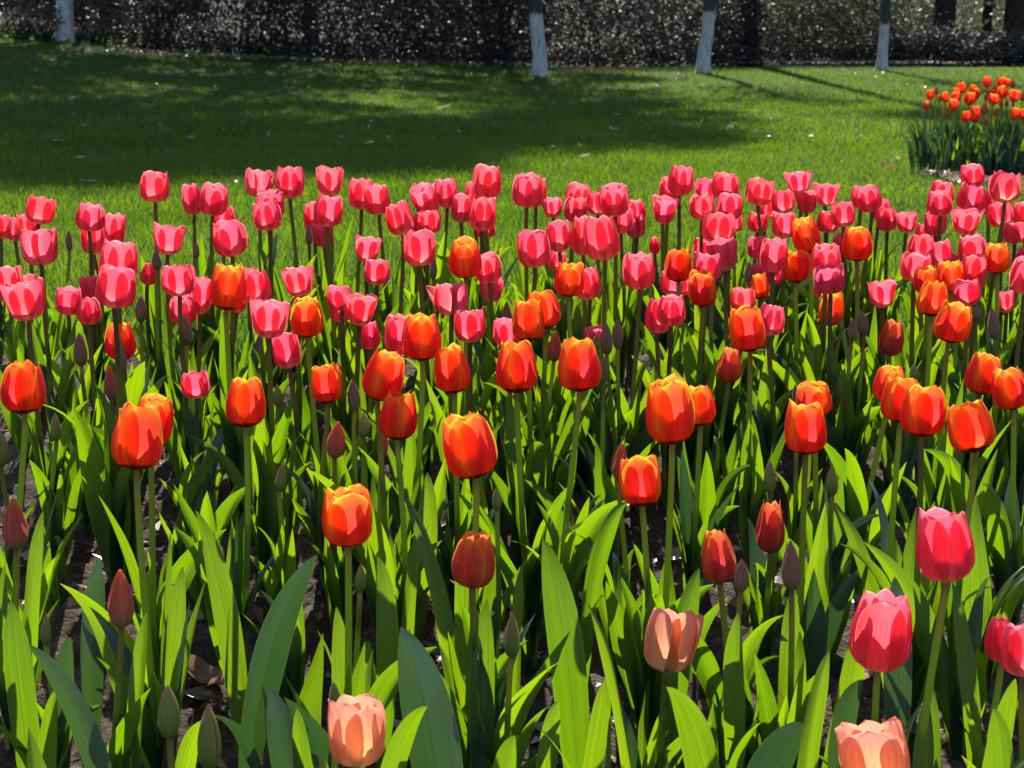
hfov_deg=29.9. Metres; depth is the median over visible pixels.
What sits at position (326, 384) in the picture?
tulip
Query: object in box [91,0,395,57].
shrub
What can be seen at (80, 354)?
tulip
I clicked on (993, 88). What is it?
tulip
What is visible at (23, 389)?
tulip
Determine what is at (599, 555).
tulip
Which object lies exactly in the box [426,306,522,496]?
tulip
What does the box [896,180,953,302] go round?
tulip
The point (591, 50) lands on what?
shrub
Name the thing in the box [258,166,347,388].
tulip
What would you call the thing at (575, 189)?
tulip
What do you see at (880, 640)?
tulip
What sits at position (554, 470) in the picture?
tulip
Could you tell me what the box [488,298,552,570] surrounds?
tulip
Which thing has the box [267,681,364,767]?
tulip
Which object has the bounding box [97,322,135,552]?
tulip
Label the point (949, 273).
tulip
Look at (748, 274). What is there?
tulip
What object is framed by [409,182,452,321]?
tulip
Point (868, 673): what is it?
fallen leaf
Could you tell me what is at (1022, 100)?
tulip
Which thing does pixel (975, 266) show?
tulip
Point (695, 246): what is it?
tulip
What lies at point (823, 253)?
tulip
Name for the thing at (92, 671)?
tulip
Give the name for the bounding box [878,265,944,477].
tulip
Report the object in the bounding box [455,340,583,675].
tulip
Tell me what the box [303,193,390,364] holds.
tulip
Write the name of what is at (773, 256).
tulip
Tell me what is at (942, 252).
tulip
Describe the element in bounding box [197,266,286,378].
tulip
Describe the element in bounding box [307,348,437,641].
tulip
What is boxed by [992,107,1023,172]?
tulip
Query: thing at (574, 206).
tulip
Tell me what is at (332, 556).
tulip
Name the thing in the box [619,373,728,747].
tulip
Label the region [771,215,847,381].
tulip
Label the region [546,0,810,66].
shrub
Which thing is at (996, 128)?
tulip
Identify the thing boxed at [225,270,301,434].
tulip
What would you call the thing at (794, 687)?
tulip
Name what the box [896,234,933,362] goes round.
tulip
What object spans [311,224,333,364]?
tulip
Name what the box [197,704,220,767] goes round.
tulip
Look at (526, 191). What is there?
tulip
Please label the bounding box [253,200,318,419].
tulip
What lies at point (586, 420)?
tulip
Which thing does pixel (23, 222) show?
tulip
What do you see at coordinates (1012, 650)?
tulip
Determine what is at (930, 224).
tulip
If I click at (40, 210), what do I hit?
tulip
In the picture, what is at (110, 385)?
tulip
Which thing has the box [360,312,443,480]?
tulip
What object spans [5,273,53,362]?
tulip
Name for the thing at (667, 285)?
tulip
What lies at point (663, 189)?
tulip
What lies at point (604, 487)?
tulip
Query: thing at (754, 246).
tulip
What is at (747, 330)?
tulip
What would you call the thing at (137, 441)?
tulip
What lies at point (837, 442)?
tulip
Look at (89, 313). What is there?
tulip
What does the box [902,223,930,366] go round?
tulip
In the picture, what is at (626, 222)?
tulip
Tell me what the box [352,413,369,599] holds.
tulip
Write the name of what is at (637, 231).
tulip
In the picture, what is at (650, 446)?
tulip
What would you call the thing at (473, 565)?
tulip
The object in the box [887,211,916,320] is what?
tulip
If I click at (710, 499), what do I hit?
tulip
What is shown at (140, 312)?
tulip
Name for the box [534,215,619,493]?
tulip
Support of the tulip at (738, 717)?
on the soil at (64, 624)
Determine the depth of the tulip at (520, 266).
4.29 m
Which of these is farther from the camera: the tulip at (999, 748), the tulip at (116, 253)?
the tulip at (116, 253)
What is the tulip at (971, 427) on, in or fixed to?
on the soil at (64, 624)
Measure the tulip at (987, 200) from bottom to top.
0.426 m
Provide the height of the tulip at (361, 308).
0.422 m
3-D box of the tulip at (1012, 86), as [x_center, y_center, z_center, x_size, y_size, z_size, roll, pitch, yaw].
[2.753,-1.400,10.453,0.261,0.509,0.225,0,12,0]
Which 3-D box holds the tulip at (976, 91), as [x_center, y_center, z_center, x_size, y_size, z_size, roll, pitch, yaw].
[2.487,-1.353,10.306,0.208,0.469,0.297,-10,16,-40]
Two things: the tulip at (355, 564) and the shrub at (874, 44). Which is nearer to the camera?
the tulip at (355, 564)
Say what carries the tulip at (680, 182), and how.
on the soil at (64, 624)
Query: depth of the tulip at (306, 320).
3.10 m
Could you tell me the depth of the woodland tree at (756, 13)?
29.25 m
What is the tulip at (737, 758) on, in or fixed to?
on the soil at (64, 624)
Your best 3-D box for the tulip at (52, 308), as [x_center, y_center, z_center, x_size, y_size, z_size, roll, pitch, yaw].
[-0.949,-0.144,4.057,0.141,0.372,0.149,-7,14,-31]
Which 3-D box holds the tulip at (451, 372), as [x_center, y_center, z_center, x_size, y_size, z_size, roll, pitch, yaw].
[-0.095,0.176,2.862,0.168,0.474,0.095,0,12,0]
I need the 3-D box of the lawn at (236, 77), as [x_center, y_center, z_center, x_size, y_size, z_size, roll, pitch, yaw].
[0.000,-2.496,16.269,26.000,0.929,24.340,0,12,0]
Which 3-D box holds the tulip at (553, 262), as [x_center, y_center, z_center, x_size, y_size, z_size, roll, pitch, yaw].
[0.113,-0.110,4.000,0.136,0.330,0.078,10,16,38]
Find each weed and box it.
[0,0,88,40]
[3,0,80,41]
[55,8,139,44]
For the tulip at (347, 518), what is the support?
on the soil at (64, 624)
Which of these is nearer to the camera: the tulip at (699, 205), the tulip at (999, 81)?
the tulip at (699, 205)
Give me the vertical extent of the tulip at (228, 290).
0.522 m
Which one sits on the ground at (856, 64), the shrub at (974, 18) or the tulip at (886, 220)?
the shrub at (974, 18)
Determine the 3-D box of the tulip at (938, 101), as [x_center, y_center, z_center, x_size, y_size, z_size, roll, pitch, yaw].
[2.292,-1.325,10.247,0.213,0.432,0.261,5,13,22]
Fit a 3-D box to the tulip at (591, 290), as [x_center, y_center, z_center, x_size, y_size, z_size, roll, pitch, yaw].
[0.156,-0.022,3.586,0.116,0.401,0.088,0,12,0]
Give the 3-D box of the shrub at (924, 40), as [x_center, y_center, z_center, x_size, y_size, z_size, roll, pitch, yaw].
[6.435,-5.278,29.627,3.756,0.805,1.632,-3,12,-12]
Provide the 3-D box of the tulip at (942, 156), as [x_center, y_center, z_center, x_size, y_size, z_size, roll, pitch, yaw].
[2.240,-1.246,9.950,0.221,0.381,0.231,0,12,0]
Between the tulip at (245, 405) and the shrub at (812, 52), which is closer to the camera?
the tulip at (245, 405)
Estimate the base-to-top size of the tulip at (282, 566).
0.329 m
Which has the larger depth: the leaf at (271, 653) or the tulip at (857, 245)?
the tulip at (857, 245)
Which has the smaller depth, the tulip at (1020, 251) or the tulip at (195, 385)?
the tulip at (195, 385)
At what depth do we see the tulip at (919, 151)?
10.20 m
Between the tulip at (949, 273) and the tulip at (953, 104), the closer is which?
the tulip at (949, 273)
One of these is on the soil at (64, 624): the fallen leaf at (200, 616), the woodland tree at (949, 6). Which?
the fallen leaf at (200, 616)
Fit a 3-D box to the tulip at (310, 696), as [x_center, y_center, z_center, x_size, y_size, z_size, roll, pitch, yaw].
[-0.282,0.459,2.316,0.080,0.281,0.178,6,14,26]
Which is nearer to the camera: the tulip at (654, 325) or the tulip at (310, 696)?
the tulip at (310, 696)
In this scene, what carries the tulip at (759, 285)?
on the soil at (64, 624)
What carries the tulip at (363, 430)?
on the soil at (64, 624)
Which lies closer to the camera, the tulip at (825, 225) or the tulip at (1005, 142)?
the tulip at (825, 225)
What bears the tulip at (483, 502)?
on the soil at (64, 624)
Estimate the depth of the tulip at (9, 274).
3.54 m
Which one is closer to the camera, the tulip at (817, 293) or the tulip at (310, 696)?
the tulip at (310, 696)
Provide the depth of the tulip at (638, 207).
4.21 m
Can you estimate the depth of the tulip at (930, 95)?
10.28 m
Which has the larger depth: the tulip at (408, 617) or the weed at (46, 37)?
the weed at (46, 37)
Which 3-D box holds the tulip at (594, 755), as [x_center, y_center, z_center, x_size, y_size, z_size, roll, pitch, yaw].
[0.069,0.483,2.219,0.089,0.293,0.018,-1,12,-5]
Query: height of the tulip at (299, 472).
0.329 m
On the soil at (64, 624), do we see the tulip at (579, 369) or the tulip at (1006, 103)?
the tulip at (579, 369)
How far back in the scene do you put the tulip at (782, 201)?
4.14 m
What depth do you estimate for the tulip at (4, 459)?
2.86 m
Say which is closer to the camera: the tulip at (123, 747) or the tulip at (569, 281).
the tulip at (123, 747)
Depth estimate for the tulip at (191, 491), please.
3.02 m
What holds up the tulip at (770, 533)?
on the soil at (64, 624)
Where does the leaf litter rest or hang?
on the ground at (856, 64)
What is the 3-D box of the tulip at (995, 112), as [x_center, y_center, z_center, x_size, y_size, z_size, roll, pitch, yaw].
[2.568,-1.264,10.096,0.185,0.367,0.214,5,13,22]
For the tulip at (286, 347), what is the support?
on the soil at (64, 624)
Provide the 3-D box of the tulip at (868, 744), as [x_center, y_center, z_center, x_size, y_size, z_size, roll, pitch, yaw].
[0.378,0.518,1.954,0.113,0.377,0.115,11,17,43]
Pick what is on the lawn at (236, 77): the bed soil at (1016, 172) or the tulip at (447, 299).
the bed soil at (1016, 172)
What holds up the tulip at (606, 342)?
on the soil at (64, 624)
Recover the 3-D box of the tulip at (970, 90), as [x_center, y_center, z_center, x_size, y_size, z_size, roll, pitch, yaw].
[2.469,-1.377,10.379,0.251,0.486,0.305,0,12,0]
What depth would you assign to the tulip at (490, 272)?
3.60 m
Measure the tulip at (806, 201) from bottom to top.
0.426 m
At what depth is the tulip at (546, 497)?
2.91 m
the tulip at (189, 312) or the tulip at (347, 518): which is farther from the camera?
the tulip at (189, 312)
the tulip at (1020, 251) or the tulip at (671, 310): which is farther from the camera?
the tulip at (1020, 251)
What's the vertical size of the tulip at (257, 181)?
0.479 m
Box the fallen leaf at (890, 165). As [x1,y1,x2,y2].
[882,162,899,168]
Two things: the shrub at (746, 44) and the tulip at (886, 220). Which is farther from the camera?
the shrub at (746, 44)
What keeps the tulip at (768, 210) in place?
on the soil at (64, 624)
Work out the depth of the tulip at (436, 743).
2.10 m
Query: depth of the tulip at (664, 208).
4.07 m
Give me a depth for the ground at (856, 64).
31.74 m
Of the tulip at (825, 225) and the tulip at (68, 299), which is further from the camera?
the tulip at (825, 225)
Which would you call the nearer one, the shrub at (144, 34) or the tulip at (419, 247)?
the tulip at (419, 247)
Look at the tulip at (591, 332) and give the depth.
3.47 m
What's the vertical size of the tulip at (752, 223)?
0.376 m
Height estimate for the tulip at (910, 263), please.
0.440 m
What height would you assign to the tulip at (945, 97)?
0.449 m
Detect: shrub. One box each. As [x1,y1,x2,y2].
[23,0,310,50]
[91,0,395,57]
[206,0,499,61]
[282,0,584,64]
[406,0,639,66]
[478,0,694,66]
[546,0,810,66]
[623,0,832,66]
[679,0,942,63]
[771,0,955,64]
[845,18,1006,63]
[866,18,1023,65]
[947,28,1023,66]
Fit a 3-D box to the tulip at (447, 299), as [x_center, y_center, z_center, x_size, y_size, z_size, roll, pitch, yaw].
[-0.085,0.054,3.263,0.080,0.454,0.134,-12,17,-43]
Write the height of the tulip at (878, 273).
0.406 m
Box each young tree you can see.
[54,0,76,43]
[529,0,549,77]
[695,0,714,73]
[873,0,890,70]
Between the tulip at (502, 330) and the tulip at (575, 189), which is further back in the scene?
the tulip at (575, 189)
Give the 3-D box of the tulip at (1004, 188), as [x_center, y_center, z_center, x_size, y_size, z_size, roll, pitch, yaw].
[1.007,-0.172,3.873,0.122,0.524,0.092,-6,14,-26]
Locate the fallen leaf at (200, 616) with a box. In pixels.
[186,609,203,619]
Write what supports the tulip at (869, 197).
on the soil at (64, 624)
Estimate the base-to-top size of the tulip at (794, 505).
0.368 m
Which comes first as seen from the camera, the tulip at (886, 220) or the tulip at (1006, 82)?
the tulip at (886, 220)
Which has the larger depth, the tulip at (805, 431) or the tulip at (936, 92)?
the tulip at (936, 92)
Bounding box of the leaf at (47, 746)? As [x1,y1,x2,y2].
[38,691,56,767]
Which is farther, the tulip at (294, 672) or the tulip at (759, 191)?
the tulip at (759, 191)
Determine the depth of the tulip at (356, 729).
1.91 m
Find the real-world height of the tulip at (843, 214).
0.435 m
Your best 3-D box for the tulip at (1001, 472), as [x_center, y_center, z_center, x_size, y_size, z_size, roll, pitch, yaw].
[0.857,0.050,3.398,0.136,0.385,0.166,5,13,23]
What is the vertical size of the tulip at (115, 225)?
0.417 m
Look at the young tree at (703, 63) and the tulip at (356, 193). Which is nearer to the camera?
the tulip at (356, 193)
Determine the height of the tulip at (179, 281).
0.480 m
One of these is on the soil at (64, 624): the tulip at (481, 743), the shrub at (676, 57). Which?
the tulip at (481, 743)
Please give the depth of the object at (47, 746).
2.20 m
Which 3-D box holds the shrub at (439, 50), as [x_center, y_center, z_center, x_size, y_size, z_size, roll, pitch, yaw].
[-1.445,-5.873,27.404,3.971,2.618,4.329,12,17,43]
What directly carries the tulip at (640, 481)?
on the soil at (64, 624)
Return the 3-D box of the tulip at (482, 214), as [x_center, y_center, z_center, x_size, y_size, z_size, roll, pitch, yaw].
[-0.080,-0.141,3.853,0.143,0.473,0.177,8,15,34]
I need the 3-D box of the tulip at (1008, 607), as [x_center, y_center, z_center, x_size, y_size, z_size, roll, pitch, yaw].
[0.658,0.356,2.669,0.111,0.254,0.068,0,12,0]
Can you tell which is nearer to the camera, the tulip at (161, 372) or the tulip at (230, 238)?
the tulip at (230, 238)
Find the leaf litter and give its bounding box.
[0,41,1023,767]
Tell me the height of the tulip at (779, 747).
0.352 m
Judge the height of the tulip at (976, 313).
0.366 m
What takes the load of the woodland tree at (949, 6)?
on the ground at (856, 64)
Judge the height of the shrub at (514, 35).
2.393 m
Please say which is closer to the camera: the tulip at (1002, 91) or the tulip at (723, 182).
the tulip at (723, 182)
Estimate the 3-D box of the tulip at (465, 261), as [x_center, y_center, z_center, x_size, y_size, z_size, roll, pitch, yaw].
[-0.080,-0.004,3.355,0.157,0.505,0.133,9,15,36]
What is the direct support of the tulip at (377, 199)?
on the soil at (64, 624)
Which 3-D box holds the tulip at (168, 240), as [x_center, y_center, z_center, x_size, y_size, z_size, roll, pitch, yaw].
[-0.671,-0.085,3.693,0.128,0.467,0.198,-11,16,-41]
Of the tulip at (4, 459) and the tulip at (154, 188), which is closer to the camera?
the tulip at (4, 459)
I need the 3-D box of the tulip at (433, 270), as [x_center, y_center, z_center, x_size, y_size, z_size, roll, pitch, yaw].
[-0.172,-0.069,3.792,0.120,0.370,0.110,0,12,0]
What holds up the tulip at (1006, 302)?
on the soil at (64, 624)
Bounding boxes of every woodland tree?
[99,0,126,34]
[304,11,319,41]
[737,0,762,64]
[932,0,956,46]
[981,0,992,38]
[1002,0,1023,50]
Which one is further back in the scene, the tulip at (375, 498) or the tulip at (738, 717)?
the tulip at (375, 498)
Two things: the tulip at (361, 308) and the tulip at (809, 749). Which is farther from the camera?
the tulip at (361, 308)
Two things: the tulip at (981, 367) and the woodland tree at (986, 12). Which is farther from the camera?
the woodland tree at (986, 12)
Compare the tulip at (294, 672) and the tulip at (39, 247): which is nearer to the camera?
the tulip at (294, 672)
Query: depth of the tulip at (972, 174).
4.21 m
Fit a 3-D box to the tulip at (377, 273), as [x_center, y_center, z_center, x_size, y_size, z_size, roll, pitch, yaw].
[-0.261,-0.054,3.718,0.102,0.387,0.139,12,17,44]
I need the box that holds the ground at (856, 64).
[0,0,1023,66]
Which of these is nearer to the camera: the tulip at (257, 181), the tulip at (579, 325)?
the tulip at (579, 325)
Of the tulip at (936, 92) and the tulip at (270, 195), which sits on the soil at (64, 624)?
the tulip at (270, 195)
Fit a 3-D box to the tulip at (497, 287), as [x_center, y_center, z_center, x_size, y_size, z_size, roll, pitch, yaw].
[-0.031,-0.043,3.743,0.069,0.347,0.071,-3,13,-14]
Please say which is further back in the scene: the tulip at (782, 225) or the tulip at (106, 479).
the tulip at (782, 225)
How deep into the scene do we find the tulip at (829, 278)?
3.40 m
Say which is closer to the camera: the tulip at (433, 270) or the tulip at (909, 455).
the tulip at (909, 455)
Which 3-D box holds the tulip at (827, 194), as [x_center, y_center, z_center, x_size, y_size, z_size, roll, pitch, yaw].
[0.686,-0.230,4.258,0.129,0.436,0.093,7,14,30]
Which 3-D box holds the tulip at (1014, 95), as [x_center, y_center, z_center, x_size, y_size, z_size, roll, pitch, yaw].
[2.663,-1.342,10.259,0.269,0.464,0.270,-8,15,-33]
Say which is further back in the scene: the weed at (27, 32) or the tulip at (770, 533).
the weed at (27, 32)
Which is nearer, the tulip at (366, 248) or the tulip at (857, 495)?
the tulip at (857, 495)
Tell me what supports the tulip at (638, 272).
on the soil at (64, 624)
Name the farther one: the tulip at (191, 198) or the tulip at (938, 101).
the tulip at (938, 101)
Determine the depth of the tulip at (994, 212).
3.98 m
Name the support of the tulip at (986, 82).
on the bed soil at (1016, 172)
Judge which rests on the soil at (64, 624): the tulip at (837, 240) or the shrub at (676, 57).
the tulip at (837, 240)
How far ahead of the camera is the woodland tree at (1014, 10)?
32.16 m
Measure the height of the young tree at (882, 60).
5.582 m
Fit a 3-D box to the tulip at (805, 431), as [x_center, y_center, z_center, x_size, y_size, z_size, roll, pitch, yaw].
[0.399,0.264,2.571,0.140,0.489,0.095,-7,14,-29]
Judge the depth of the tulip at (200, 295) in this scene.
3.48 m
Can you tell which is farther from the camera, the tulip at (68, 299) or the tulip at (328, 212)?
the tulip at (328, 212)
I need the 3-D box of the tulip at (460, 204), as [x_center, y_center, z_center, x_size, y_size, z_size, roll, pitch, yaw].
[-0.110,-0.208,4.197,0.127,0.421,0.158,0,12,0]
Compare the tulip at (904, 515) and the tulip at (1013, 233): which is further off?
the tulip at (1013, 233)
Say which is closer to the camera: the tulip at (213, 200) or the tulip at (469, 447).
the tulip at (469, 447)
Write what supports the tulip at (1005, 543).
on the soil at (64, 624)
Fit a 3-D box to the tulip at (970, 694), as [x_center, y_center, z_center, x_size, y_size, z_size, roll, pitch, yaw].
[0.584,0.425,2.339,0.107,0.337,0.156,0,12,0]
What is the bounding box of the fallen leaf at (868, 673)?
[863,669,873,678]
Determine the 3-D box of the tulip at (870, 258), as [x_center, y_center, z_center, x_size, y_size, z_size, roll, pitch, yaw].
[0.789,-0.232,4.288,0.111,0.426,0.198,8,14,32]
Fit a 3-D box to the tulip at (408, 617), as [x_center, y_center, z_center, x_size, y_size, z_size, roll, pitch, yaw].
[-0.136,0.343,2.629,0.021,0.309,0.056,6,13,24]
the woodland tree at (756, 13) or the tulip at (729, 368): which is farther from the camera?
the woodland tree at (756, 13)
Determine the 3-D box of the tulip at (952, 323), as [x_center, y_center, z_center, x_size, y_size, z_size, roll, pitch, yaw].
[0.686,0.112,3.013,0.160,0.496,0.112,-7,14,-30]
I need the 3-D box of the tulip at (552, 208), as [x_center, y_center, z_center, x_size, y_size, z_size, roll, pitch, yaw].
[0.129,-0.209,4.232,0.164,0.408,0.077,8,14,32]
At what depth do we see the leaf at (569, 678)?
2.37 m
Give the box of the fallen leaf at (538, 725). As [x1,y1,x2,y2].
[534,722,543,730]
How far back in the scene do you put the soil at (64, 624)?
3.00 m
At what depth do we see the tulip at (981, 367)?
2.86 m
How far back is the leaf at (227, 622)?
2.52 m
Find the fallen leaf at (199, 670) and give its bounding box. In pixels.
[187,654,223,684]
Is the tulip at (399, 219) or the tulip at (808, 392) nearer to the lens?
the tulip at (808, 392)
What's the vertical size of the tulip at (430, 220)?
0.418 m
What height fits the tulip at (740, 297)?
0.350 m
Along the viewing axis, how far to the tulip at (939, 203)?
3.98 m
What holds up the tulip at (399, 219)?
on the soil at (64, 624)
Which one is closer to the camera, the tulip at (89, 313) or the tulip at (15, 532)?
the tulip at (15, 532)
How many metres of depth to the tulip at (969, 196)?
4.00 m
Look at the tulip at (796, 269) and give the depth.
3.65 m
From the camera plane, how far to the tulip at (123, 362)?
3.12 m
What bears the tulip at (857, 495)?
on the soil at (64, 624)
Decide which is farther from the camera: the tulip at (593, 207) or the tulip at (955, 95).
the tulip at (955, 95)
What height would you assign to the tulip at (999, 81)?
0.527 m
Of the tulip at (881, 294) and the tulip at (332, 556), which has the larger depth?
the tulip at (881, 294)
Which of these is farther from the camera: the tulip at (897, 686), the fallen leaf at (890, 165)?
the fallen leaf at (890, 165)
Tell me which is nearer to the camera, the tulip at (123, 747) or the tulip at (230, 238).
the tulip at (123, 747)
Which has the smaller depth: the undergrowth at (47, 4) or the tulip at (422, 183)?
the tulip at (422, 183)
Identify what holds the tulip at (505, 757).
on the soil at (64, 624)
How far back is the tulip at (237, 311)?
3.70 m
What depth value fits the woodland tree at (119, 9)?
29.23 m
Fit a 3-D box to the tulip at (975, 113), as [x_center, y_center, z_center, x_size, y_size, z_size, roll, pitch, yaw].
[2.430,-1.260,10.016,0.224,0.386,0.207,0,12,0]
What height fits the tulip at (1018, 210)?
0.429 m
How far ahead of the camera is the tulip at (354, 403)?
3.00 m
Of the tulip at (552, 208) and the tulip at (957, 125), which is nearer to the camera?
the tulip at (552, 208)
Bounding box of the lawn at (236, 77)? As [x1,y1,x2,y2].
[0,27,1023,354]
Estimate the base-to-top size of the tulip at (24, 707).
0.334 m
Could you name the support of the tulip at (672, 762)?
on the soil at (64, 624)
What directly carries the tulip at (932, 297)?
on the soil at (64, 624)
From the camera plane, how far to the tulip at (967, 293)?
3.44 m
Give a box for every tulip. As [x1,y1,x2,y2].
[0,214,9,364]
[0,217,39,350]
[0,265,59,460]
[0,277,90,559]
[0,359,83,692]
[0,430,51,581]
[0,498,59,754]
[0,601,104,767]
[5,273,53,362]
[14,214,54,326]
[20,227,88,477]
[25,194,78,410]
[27,644,112,767]
[27,727,46,767]
[28,286,102,454]
[29,413,81,606]
[44,263,135,588]
[47,230,83,364]
[51,333,93,536]
[56,297,104,440]
[61,275,114,411]
[61,401,205,767]
[75,202,125,398]
[76,226,111,369]
[77,569,150,767]
[81,559,104,729]
[88,366,144,553]
[93,238,166,440]
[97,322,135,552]
[98,392,225,684]
[104,212,136,399]
[107,296,158,481]
[119,339,147,550]
[126,250,178,396]
[131,170,220,362]
[134,262,179,384]
[148,451,213,566]
[153,221,218,427]
[157,685,180,767]
[159,242,202,358]
[161,263,213,483]
[161,370,223,514]
[161,533,171,675]
[164,294,210,435]
[168,276,218,406]
[170,487,244,622]
[174,376,274,676]
[175,721,200,767]
[181,315,223,483]
[182,183,205,275]
[186,297,292,587]
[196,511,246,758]
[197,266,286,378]
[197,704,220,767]
[198,181,227,397]
[202,262,253,541]
[207,218,258,446]
[214,206,238,333]
[215,301,254,372]
[215,634,323,767]
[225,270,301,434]
[228,168,277,367]
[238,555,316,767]
[239,589,304,717]
[244,189,317,364]
[244,464,299,600]
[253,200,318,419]
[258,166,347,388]
[260,264,315,462]
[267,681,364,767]
[272,331,304,533]
[273,384,311,516]
[282,483,436,767]
[284,362,372,589]
[287,296,381,537]
[289,201,336,299]
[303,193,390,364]
[303,422,352,634]
[305,224,318,366]
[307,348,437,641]
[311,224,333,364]
[313,285,362,455]
[316,165,352,329]
[316,291,412,493]
[317,556,398,767]
[328,693,426,767]
[330,309,366,444]
[333,259,389,416]
[337,379,391,592]
[342,321,410,457]
[345,177,408,373]
[348,234,399,400]
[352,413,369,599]
[356,434,413,550]
[357,390,441,640]
[358,418,396,528]
[359,312,453,547]
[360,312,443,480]
[363,200,431,366]
[364,183,418,331]
[390,342,503,629]
[397,213,439,370]
[398,627,462,767]
[402,494,468,683]
[402,521,422,719]
[403,228,484,479]
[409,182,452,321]
[411,178,458,346]
[412,182,431,271]
[417,210,444,330]
[417,259,447,409]
[426,282,467,522]
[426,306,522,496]
[435,181,512,287]
[435,235,495,415]
[437,197,514,355]
[438,411,569,738]
[440,529,558,767]
[442,163,517,309]
[445,251,501,414]
[450,193,471,344]
[451,487,536,659]
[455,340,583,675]
[458,599,546,767]
[462,473,488,598]
[463,317,552,532]
[464,301,512,461]
[473,225,509,318]
[479,277,504,395]
[483,289,592,525]
[484,262,584,441]
[487,228,576,461]
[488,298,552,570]
[492,735,515,767]
[501,171,587,408]
[510,178,568,294]
[510,566,522,739]
[514,336,627,599]
[518,220,579,377]
[521,331,575,449]
[525,480,599,611]
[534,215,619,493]
[535,335,599,490]
[536,679,610,767]
[537,197,578,335]
[539,718,681,767]
[542,181,610,315]
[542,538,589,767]
[545,195,596,341]
[548,251,600,341]
[551,356,656,515]
[558,441,625,586]
[570,215,612,403]
[570,443,644,678]
[577,265,627,400]
[578,323,629,494]
[580,502,626,681]
[584,324,624,474]
[585,182,641,413]
[585,191,623,352]
[587,603,710,767]
[592,319,650,459]
[594,207,636,389]
[603,251,665,512]
[605,453,713,745]
[611,199,660,299]
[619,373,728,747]
[626,213,658,370]
[632,248,706,387]
[633,271,683,377]
[633,542,737,599]
[640,294,685,507]
[641,194,679,360]
[645,297,668,461]
[648,237,659,364]
[651,268,716,484]
[653,280,687,364]
[655,176,692,297]
[659,679,761,767]
[660,251,731,437]
[664,568,699,749]
[666,687,802,767]
[667,165,693,252]
[668,177,715,269]
[673,385,740,605]
[677,441,756,532]
[678,211,739,459]
[682,237,766,457]
[683,194,737,329]
[690,237,723,328]
[690,528,783,767]
[707,192,745,349]
[708,347,754,532]
[712,171,746,327]
[714,286,761,403]
[716,237,787,417]
[719,212,767,306]
[719,216,742,296]
[719,262,758,350]
[720,540,864,767]
[722,559,788,767]
[728,235,789,313]
[729,305,785,573]
[734,302,792,497]
[737,203,773,305]
[740,177,808,310]
[743,500,797,685]
[748,460,786,663]
[750,272,781,356]
[752,263,792,354]
[753,249,809,444]
[753,262,846,496]
[755,211,808,360]
[764,384,821,603]
[768,270,804,364]
[769,189,808,305]
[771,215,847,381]
[777,243,867,484]
[779,170,810,355]
[784,380,878,583]
[784,399,874,680]
[786,182,839,332]
[786,189,817,350]
[791,201,870,375]
[797,651,829,767]
[799,283,827,370]
[808,466,853,670]
[815,210,837,327]
[818,291,857,418]
[818,587,922,767]
[821,310,882,474]
[824,318,880,468]
[824,364,905,602]
[826,232,860,374]
[834,384,991,729]
[835,716,909,767]
[840,226,904,436]
[848,184,908,357]
[848,206,897,365]
[849,278,926,467]
[851,185,902,310]
[863,197,902,319]
[864,399,1023,761]
[867,319,903,492]
[869,376,934,583]
[873,364,928,523]
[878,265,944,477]
[883,576,911,744]
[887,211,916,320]
[892,299,1010,512]
[894,251,955,433]
[895,493,964,616]
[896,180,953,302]
[896,211,948,296]
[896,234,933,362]
[898,100,942,172]
[902,189,952,322]
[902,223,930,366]
[902,239,952,386]
[905,279,948,485]
[907,87,950,169]
[907,89,949,171]
[913,506,1023,767]
[915,207,987,361]
[920,95,956,168]
[924,352,1009,565]
[926,87,972,145]
[926,99,975,168]
[926,106,962,171]
[931,82,978,132]
[932,91,962,168]
[933,92,973,165]
[934,278,997,405]
[936,304,1020,475]
[937,260,969,419]
[941,253,1009,375]
[943,92,983,164]
[947,163,984,249]
[948,181,987,306]
[949,111,983,170]
[950,84,976,164]
[951,253,980,361]
[952,233,990,364]
[952,582,1018,767]
[954,307,1023,494]
[959,105,999,170]
[960,102,1001,168]
[961,242,1023,416]
[961,622,1023,767]
[967,88,993,161]
[970,116,1006,172]
[972,76,1010,135]
[972,94,997,136]
[972,99,1023,170]
[976,78,1023,135]
[976,89,1018,134]
[977,76,1010,124]
[977,93,1013,169]
[977,202,1017,312]
[978,84,1023,133]
[978,189,1005,348]
[979,170,1021,369]
[980,366,1023,625]
[982,85,1023,138]
[983,570,1023,713]
[985,108,1019,169]
[985,290,1021,369]
[987,99,1023,170]
[987,708,1013,767]
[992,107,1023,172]
[997,89,1020,159]
[998,79,1023,146]
[998,92,1023,166]
[998,108,1023,171]
[999,246,1023,371]
[1002,201,1023,322]
[1002,255,1023,526]
[1003,221,1023,367]
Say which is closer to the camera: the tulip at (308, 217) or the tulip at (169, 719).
the tulip at (169, 719)
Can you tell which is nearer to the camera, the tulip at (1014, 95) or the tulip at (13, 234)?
the tulip at (13, 234)
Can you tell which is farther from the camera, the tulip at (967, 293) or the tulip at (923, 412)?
the tulip at (967, 293)
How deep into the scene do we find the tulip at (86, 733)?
2.13 m
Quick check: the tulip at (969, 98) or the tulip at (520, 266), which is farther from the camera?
the tulip at (969, 98)
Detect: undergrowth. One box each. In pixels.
[0,0,788,61]
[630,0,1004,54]
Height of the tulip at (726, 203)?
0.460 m
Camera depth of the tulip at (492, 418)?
3.41 m
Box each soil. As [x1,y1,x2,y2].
[0,348,1023,767]
[985,165,1023,181]

